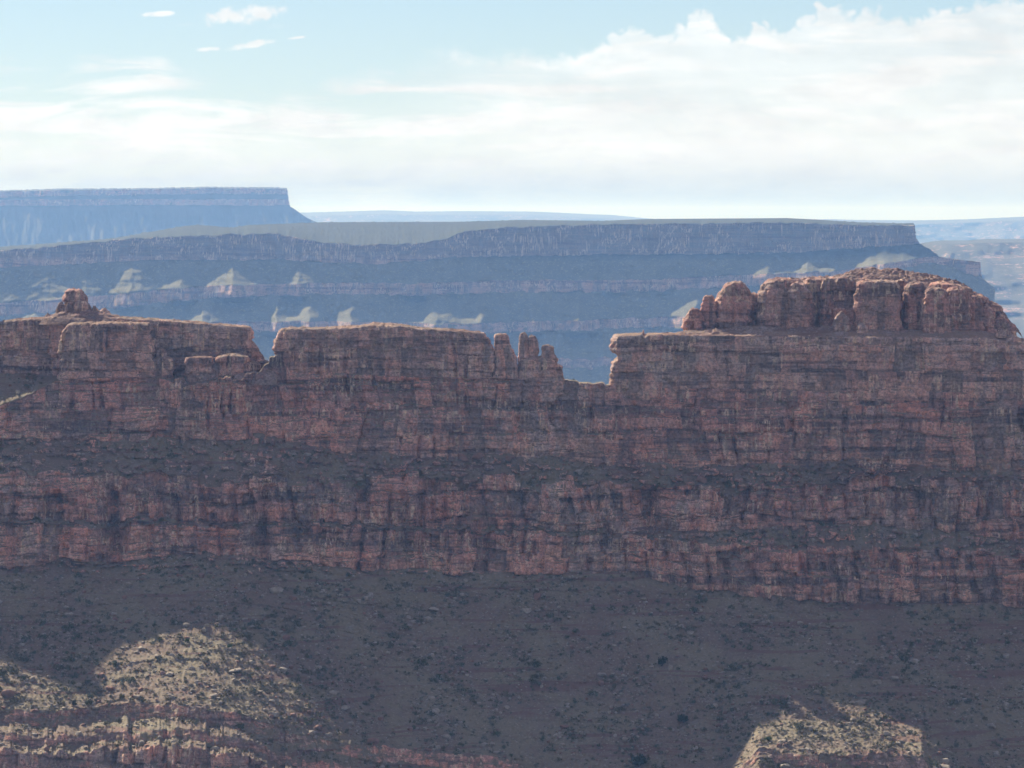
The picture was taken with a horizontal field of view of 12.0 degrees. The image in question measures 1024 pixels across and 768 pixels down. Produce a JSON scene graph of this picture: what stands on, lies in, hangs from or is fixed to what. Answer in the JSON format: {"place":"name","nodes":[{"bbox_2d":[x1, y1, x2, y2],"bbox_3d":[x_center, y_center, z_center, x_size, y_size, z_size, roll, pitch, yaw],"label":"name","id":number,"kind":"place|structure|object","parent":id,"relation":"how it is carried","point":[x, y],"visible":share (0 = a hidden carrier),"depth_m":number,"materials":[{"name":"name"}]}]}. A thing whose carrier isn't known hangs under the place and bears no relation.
{"place":"outdoors","nodes":[
{"label":"outdoors","id":0,"kind":"place"},
{"bbox_2d":[0,186,314,246],"bbox_3d":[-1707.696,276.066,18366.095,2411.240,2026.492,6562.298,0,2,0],"label":"mesa","id":1,"kind":"structure","parent":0,"point":[35,216],"depth_m":15924.74,"materials":[{"name":"blue stone"}]},
{"bbox_2d":[301,210,648,221],"bbox_3d":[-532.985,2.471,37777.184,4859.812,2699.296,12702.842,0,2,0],"label":"plateau","id":2,"kind":"structure","parent":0,"point":[403,216],"depth_m":33966.39,"materials":[{"name":"blue stone"}]},
{"bbox_2d":[0,218,994,384],"bbox_3d":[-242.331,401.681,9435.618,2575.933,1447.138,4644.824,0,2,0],"label":"mesa","id":3,"kind":"structure","parent":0,"point":[577,294],"depth_m":7991.39,"materials":[{"name":"blue stone"}]},
{"bbox_2d":[0,355,1023,767],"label":"ridge","id":4,"kind":"structure","parent":0,"point":[466,509],"depth_m":1468.72,"materials":[{"name":"brown stone"}]},
{"bbox_2d":[0,669,13,677],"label":"shrub","id":5,"kind":"object","parent":4,"relation":"on","point":[2,674],"visible":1,"depth_m":1392.81,"materials":[{"name":"green plant"}]},
{"bbox_2d":[1,689,14,697],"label":"boulder","id":6,"kind":"object","parent":4,"relation":"on","point":[8,693],"visible":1,"depth_m":1381.12,"materials":[{"name":"grey stone"}]},
{"bbox_2d":[0,665,15,671],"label":"shrub","id":7,"kind":"object","parent":4,"relation":"on","point":[8,667],"visible":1,"depth_m":1397.20,"materials":[{"name":"green plant"}]},
{"bbox_2d":[21,634,31,640],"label":"shrub","id":8,"kind":"object","parent":4,"relation":"on","point":[25,638],"visible":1,"depth_m":1415.86,"materials":[{"name":"green plant"}]},
{"bbox_2d":[20,654,33,661],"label":"shrub","id":9,"kind":"object","parent":4,"relation":"on","point":[23,659],"visible":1,"depth_m":1402.95,"materials":[{"name":"green plant"}]},
{"bbox_2d":[71,683,81,687],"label":"boulder","id":10,"kind":"object","parent":4,"relation":"on","point":[77,685],"visible":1,"depth_m":1388.48,"materials":[{"name":"stone"}]},
{"bbox_2d":[57,320,155,379],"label":"rock buttress","id":11,"kind":"object","parent":4,"relation":"on","point":[118,348],"visible":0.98,"depth_m":1498.00,"materials":[{"name":"brown stone"}]},
{"bbox_2d":[106,686,114,690],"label":"boulder","id":12,"kind":"object","parent":4,"relation":"on","point":[109,688],"visible":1,"depth_m":1384.62,"materials":[{"name":"stone"}]},
{"bbox_2d":[126,676,135,683],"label":"shrub","id":13,"kind":"object","parent":4,"relation":"on","point":[130,680],"visible":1,"depth_m":1386.33,"materials":[{"name":"green plant"}]},
{"bbox_2d":[0,316,264,376],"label":"rock wall","id":14,"kind":"structure","parent":4,"relation":"on","point":[27,345],"depth_m":1513.30,"materials":[{"name":"brown stone"}]},
{"bbox_2d":[33,310,164,325],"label":"rubble mound","id":15,"kind":"object","parent":14,"relation":"on","point":[62,318],"visible":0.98,"depth_m":1513.43,"materials":[{"name":"brown stone"}]},
{"bbox_2d":[56,301,64,312],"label":"boulder","id":16,"kind":"object","parent":15,"relation":"on","point":[60,307],"visible":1,"depth_m":1520.40,"materials":[{"name":"brown stone"}]},
{"bbox_2d":[64,302,73,311],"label":"boulder","id":17,"kind":"object","parent":15,"relation":"on","point":[68,307],"visible":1,"depth_m":1518.76,"materials":[{"name":"brown stone"}]},
{"bbox_2d":[62,288,87,306],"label":"boulder","id":18,"kind":"object","parent":15,"relation":"on","point":[72,296],"visible":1,"depth_m":1520.85,"materials":[{"name":"brown stone"}]},
{"bbox_2d":[73,300,91,311],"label":"boulder","id":19,"kind":"object","parent":15,"relation":"on","point":[81,305],"visible":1,"depth_m":1517.66,"materials":[{"name":"brown stone"}]},
{"bbox_2d":[100,308,109,312],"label":"boulder","id":20,"kind":"object","parent":15,"relation":"on","point":[105,310],"visible":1,"depth_m":1520.99,"materials":[{"name":"brown stone"}]},
{"bbox_2d":[156,348,166,356],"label":"rock block","id":21,"kind":"object","parent":4,"relation":"on","point":[160,352],"visible":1,"depth_m":1505.84,"materials":[{"name":"brown stone"}]},
{"bbox_2d":[153,356,174,378],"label":"rock block","id":22,"kind":"object","parent":4,"relation":"on","point":[164,366],"visible":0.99,"depth_m":1501.01,"materials":[{"name":"brown stone"}]},
{"bbox_2d":[174,377,186,394],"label":"rock block","id":23,"kind":"object","parent":4,"relation":"on","point":[179,381],"visible":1,"depth_m":1493.52,"materials":[{"name":"brown stone"}]},
{"bbox_2d":[184,354,214,382],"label":"rock block","id":24,"kind":"object","parent":4,"relation":"on","point":[197,369],"visible":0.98,"depth_m":1498.59,"materials":[{"name":"stone"}]},
{"bbox_2d":[207,357,220,380],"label":"rock block","id":25,"kind":"object","parent":4,"relation":"on","point":[215,367],"visible":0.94,"depth_m":1499.24,"materials":[{"name":"brown stone"}]},
{"bbox_2d":[215,353,250,377],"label":"rock block","id":26,"kind":"object","parent":4,"relation":"on","point":[232,364],"visible":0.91,"depth_m":1497.76,"materials":[{"name":"brown stone"}]},
{"bbox_2d":[227,668,241,672],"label":"boulder","id":27,"kind":"object","parent":4,"relation":"on","point":[234,670],"visible":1,"depth_m":1390.88,"materials":[{"name":"beige stone"}]},
{"bbox_2d":[227,626,244,631],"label":"shrub","id":28,"kind":"object","parent":4,"relation":"on","point":[243,628],"visible":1,"depth_m":1417.66,"materials":[{"name":"green plant"}]},
{"bbox_2d":[236,722,243,729],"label":"shrub","id":29,"kind":"object","parent":4,"relation":"on","point":[239,726],"visible":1,"depth_m":1359.80,"materials":[{"name":"green plant"}]},
{"bbox_2d":[235,631,248,637],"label":"shrub","id":30,"kind":"object","parent":4,"relation":"on","point":[239,633],"visible":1,"depth_m":1414.63,"materials":[{"name":"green plant"}]},
{"bbox_2d":[245,361,261,372],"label":"rock block","id":31,"kind":"object","parent":4,"relation":"on","point":[254,366],"visible":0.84,"depth_m":1501.75,"materials":[{"name":"brown stone"}]},
{"bbox_2d":[247,620,261,628],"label":"shrub","id":32,"kind":"object","parent":4,"relation":"on","point":[258,624],"visible":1,"depth_m":1422.76,"materials":[{"name":"green plant"}]},
{"bbox_2d":[234,369,277,384],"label":"rubble mound","id":33,"kind":"object","parent":4,"relation":"on","point":[270,378],"visible":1,"depth_m":1491.20,"materials":[{"name":"brown stone"}]},
{"bbox_2d":[258,360,268,371],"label":"rock block","id":34,"kind":"object","parent":4,"relation":"on","point":[263,362],"visible":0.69,"depth_m":1507.46,"materials":[{"name":"brown stone"}]},
{"bbox_2d":[269,711,278,716],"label":"boulder","id":35,"kind":"object","parent":4,"relation":"on","point":[275,714],"visible":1,"depth_m":1369.89,"materials":[{"name":"grey stone"}]},
{"bbox_2d":[269,586,282,593],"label":"boulder","id":36,"kind":"object","parent":4,"relation":"on","point":[277,590],"visible":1,"depth_m":1444.12,"materials":[{"name":"grey stone"}]},
{"bbox_2d":[279,667,287,671],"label":"boulder","id":37,"kind":"object","parent":4,"relation":"on","point":[284,669],"visible":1,"depth_m":1400.98,"materials":[{"name":"grey stone"}]},
{"bbox_2d":[283,635,289,640],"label":"boulder","id":38,"kind":"object","parent":4,"relation":"on","point":[286,637],"visible":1,"depth_m":1421.08,"materials":[{"name":"stone"}]},
{"bbox_2d":[314,725,321,729],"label":"boulder","id":39,"kind":"object","parent":4,"relation":"on","point":[318,727],"visible":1,"depth_m":1373.77,"materials":[{"name":"grey stone"}]},
{"bbox_2d":[329,690,337,695],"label":"boulder","id":40,"kind":"object","parent":4,"relation":"on","point":[333,692],"visible":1,"depth_m":1397.72,"materials":[{"name":"stone"}]},
{"bbox_2d":[341,705,349,709],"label":"boulder","id":41,"kind":"object","parent":4,"relation":"on","point":[344,707],"visible":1,"depth_m":1392.36,"materials":[{"name":"grey stone"}]},
{"bbox_2d":[367,738,378,744],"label":"boulder","id":42,"kind":"object","parent":4,"relation":"on","point":[372,740],"visible":1,"depth_m":1379.56,"materials":[{"name":"grey stone"}]},
{"bbox_2d":[272,323,494,391],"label":"rock wall","id":43,"kind":"structure","parent":4,"relation":"on","point":[391,350],"depth_m":1500.28,"materials":[{"name":"brown stone"}]},
{"bbox_2d":[346,322,412,326],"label":"rubble mound","id":44,"kind":"object","parent":43,"relation":"on","point":[390,323],"visible":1,"depth_m":1506.82,"materials":[{"name":"stone"}]},
{"bbox_2d":[399,622,411,629],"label":"shrub","id":45,"kind":"object","parent":4,"relation":"on","point":[404,627],"visible":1,"depth_m":1444.49,"materials":[{"name":"green plant"}]},
{"bbox_2d":[414,656,425,663],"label":"shrub","id":46,"kind":"object","parent":4,"relation":"on","point":[418,662],"visible":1,"depth_m":1429.37,"materials":[{"name":"green plant"}]},
{"bbox_2d":[425,616,432,621],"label":"boulder","id":47,"kind":"object","parent":4,"relation":"on","point":[428,619],"visible":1,"depth_m":1450.12,"materials":[{"name":"grey stone"}]},
{"bbox_2d":[428,607,438,610],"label":"boulder","id":48,"kind":"object","parent":4,"relation":"on","point":[433,608],"visible":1,"depth_m":1455.09,"materials":[{"name":"stone"}]},
{"bbox_2d":[428,708,439,713],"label":"boulder","id":49,"kind":"object","parent":4,"relation":"on","point":[436,710],"visible":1,"depth_m":1405.23,"materials":[{"name":"grey stone"}]},
{"bbox_2d":[452,746,464,754],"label":"shrub","id":50,"kind":"object","parent":4,"relation":"on","point":[456,753],"visible":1,"depth_m":1385.91,"materials":[{"name":"green plant"}]},
{"bbox_2d":[457,453,467,461],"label":"boulder","id":51,"kind":"object","parent":4,"relation":"on","point":[462,457],"visible":1,"depth_m":1490.25,"materials":[{"name":"stone"}]},
{"bbox_2d":[472,452,483,459],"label":"boulder","id":52,"kind":"object","parent":4,"relation":"on","point":[478,456],"visible":1,"depth_m":1490.51,"materials":[{"name":"brown stone"}]},
{"bbox_2d":[492,333,518,378],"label":"rock spire","id":53,"kind":"object","parent":4,"relation":"on","point":[506,364],"visible":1,"depth_m":1501.29,"materials":[{"name":"brown stone"}]},
{"bbox_2d":[0,374,1023,767],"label":"scrub","id":54,"kind":"object","parent":4,"relation":"on","point":[728,696],"visible":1,"depth_m":1422.03,"materials":[{"name":"green plant"}]},
{"bbox_2d":[0,374,1023,767],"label":"scree","id":55,"kind":"structure","parent":4,"relation":"on","point":[948,750],"depth_m":1417.26,"materials":[{"name":"stone"}]},
{"bbox_2d":[0,373,1023,767],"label":"dry scrub","id":56,"kind":"object","parent":4,"relation":"on","point":[458,673],"visible":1,"depth_m":1405.92,"materials":[{"name":"green plant"}]},
{"bbox_2d":[521,608,531,612],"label":"boulder","id":57,"kind":"object","parent":4,"relation":"on","point":[526,610],"visible":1,"depth_m":1456.69,"materials":[{"name":"stone"}]},
{"bbox_2d":[523,624,538,630],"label":"shrub","id":58,"kind":"object","parent":4,"relation":"on","point":[530,628],"visible":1,"depth_m":1447.92,"materials":[{"name":"green plant"}]},
{"bbox_2d":[532,661,541,667],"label":"shrub","id":59,"kind":"object","parent":4,"relation":"on","point":[537,663],"visible":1,"depth_m":1432.16,"materials":[{"name":"green plant"}]},
{"bbox_2d":[534,593,540,600],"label":"boulder","id":60,"kind":"object","parent":4,"relation":"on","point":[537,596],"visible":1,"depth_m":1463.36,"materials":[{"name":"grey stone"}]},
{"bbox_2d":[518,332,564,380],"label":"rock spire","id":61,"kind":"object","parent":4,"relation":"on","point":[532,365],"visible":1,"depth_m":1501.50,"materials":[{"name":"stone"}]},
{"bbox_2d":[541,344,558,362],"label":"rock spire","id":62,"kind":"object","parent":4,"relation":"on","point":[547,351],"visible":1,"depth_m":1502.60,"materials":[{"name":"brown stone"}]},
{"bbox_2d":[574,469,583,474],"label":"boulder","id":63,"kind":"object","parent":4,"relation":"on","point":[579,471],"visible":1,"depth_m":1490.07,"materials":[{"name":"stone"}]},
{"bbox_2d":[585,689,598,695],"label":"shrub","id":64,"kind":"object","parent":4,"relation":"on","point":[590,692],"visible":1,"depth_m":1419.69,"materials":[{"name":"green plant"}]},
{"bbox_2d":[613,706,622,710],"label":"shrub","id":65,"kind":"object","parent":4,"relation":"on","point":[618,708],"visible":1,"depth_m":1412.86,"materials":[{"name":"green plant"}]},
{"bbox_2d":[628,734,637,742],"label":"shrub","id":66,"kind":"object","parent":4,"relation":"on","point":[630,740],"visible":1,"depth_m":1396.76,"materials":[{"name":"green plant"}]},
{"bbox_2d":[631,753,648,766],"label":"juniper tree","id":67,"kind":"object","parent":4,"relation":"on","point":[640,759],"visible":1,"depth_m":1384.65,"materials":[{"name":"green plant"}]},
{"bbox_2d":[658,656,667,665],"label":"juniper tree","id":68,"kind":"object","parent":4,"relation":"on","point":[662,660],"visible":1,"depth_m":1435.71,"materials":[{"name":"green plant"}]},
{"bbox_2d":[677,714,688,722],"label":"juniper tree","id":69,"kind":"object","parent":4,"relation":"on","point":[683,718],"visible":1,"depth_m":1404.47,"materials":[{"name":"green plant"}]},
{"bbox_2d":[685,623,696,631],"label":"shrub","id":70,"kind":"object","parent":4,"relation":"on","point":[693,628],"visible":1,"depth_m":1452.09,"materials":[{"name":"green plant"}]},
{"bbox_2d":[689,607,697,612],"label":"shrub","id":71,"kind":"object","parent":4,"relation":"on","point":[693,609],"visible":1,"depth_m":1461.25,"materials":[{"name":"green plant"}]},
{"bbox_2d":[691,745,702,752],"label":"shrub","id":72,"kind":"object","parent":4,"relation":"on","point":[700,750],"visible":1,"depth_m":1385.41,"materials":[{"name":"green plant"}]},
{"bbox_2d":[695,594,707,603],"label":"shrub","id":73,"kind":"object","parent":4,"relation":"on","point":[698,601],"visible":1,"depth_m":1466.36,"materials":[{"name":"green plant"}]},
{"bbox_2d":[724,476,736,487],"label":"shrub","id":74,"kind":"object","parent":4,"relation":"on","point":[727,481],"visible":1,"depth_m":1484.83,"materials":[{"name":"green plant"}]},
{"bbox_2d":[736,621,753,627],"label":"shrub","id":75,"kind":"object","parent":4,"relation":"on","point":[741,624],"visible":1,"depth_m":1450.01,"materials":[{"name":"green plant"}]},
{"bbox_2d":[742,642,752,649],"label":"shrub","id":76,"kind":"object","parent":4,"relation":"on","point":[747,648],"visible":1,"depth_m":1435.83,"materials":[{"name":"green plant"}]},
{"bbox_2d":[773,698,786,705],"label":"shrub","id":77,"kind":"object","parent":4,"relation":"on","point":[780,702],"visible":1,"depth_m":1395.11,"materials":[{"name":"green plant"}]},
{"bbox_2d":[779,763,789,767],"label":"boulder","id":78,"kind":"object","parent":4,"relation":"on","point":[785,765],"visible":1,"depth_m":1358.36,"materials":[{"name":"grey stone"}]},
{"bbox_2d":[609,332,1023,400],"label":"rock wall","id":79,"kind":"structure","parent":4,"relation":"on","point":[886,368],"depth_m":1500.58,"materials":[{"name":"brown stone"}]},
{"bbox_2d":[675,325,1023,340],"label":"rubble mound","id":80,"kind":"object","parent":79,"relation":"on","point":[823,330],"visible":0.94,"depth_m":1506.40,"materials":[{"name":"brown stone"}]},
{"bbox_2d":[832,311,850,331],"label":"boulder","id":81,"kind":"object","parent":80,"relation":"on","point":[841,321],"visible":1,"depth_m":1506.03,"materials":[{"name":"brown stone"}]},
{"bbox_2d":[854,322,867,332],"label":"boulder","id":82,"kind":"object","parent":80,"relation":"on","point":[861,328],"visible":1,"depth_m":1505.78,"materials":[{"name":"stone"}]},
{"bbox_2d":[995,328,1005,337],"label":"boulder","id":83,"kind":"object","parent":80,"relation":"on","point":[1000,332],"visible":1,"depth_m":1504.93,"materials":[{"name":"brown stone"}]},
{"bbox_2d":[681,267,1021,339],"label":"butte","id":84,"kind":"object","parent":79,"relation":"on","point":[893,299],"visible":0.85,"depth_m":1513.76,"materials":[{"name":"brown stone"}]},
{"bbox_2d":[871,680,881,684],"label":"boulder","id":85,"kind":"object","parent":4,"relation":"on","point":[877,682],"visible":1,"depth_m":1420.59,"materials":[{"name":"grey stone"}]},
{"bbox_2d":[890,676,898,680],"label":"boulder","id":86,"kind":"object","parent":4,"relation":"on","point":[895,678],"visible":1,"depth_m":1423.35,"materials":[{"name":"grey stone"}]},
{"bbox_2d":[899,653,913,660],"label":"shrub","id":87,"kind":"object","parent":4,"relation":"on","point":[901,658],"visible":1,"depth_m":1437.98,"materials":[{"name":"green plant"}]},
{"bbox_2d":[910,658,919,663],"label":"boulder","id":88,"kind":"object","parent":4,"relation":"on","point":[912,660],"visible":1,"depth_m":1435.43,"materials":[{"name":"grey stone"}]},
{"bbox_2d":[929,761,940,766],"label":"shrub","id":89,"kind":"object","parent":4,"relation":"on","point":[937,764],"visible":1,"depth_m":1367.57,"materials":[{"name":"green plant"}]},
{"bbox_2d":[934,639,944,645],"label":"shrub","id":90,"kind":"object","parent":4,"relation":"on","point":[939,642],"visible":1,"depth_m":1448.65,"materials":[{"name":"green plant"}]},
{"bbox_2d":[940,758,948,764],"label":"boulder","id":91,"kind":"object","parent":4,"relation":"on","point":[945,760],"visible":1,"depth_m":1376.34,"materials":[{"name":"grey stone"}]},
{"bbox_2d":[987,723,995,728],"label":"boulder","id":92,"kind":"object","parent":4,"relation":"on","point":[992,725],"visible":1,"depth_m":1406.30,"materials":[{"name":"stone"}]},
{"bbox_2d":[1003,653,1008,659],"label":"boulder","id":93,"kind":"object","parent":4,"relation":"on","point":[1006,656],"visible":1,"depth_m":1446.95,"materials":[{"name":"stone"}]},
{"bbox_2d":[1006,335,1021,341],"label":"boulder","id":94,"kind":"object","parent":4,"relation":"on","point":[1014,338],"visible":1,"depth_m":1502.57,"materials":[{"name":"brown stone"}]},
{"bbox_2d":[0,0,1023,219],"label":"sky","id":95,"kind":"structure","parent":0,"point":[651,109],"materials":[{"name":"white"}]},
{"bbox_2d":[817,217,1023,243],"bbox_3d":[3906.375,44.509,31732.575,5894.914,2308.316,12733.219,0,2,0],"label":"plateau","id":96,"kind":"structure","parent":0,"point":[974,229],"depth_m":27901.38,"materials":[{"name":"blue stone"}]},
{"bbox_2d":[921,239,1023,337],"bbox_3d":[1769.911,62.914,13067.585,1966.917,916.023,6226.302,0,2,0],"label":"hill","id":97,"kind":"structure","parent":0,"point":[1002,265],"depth_m":12286.77,"materials":[{"name":"blue stone"}]}
]}

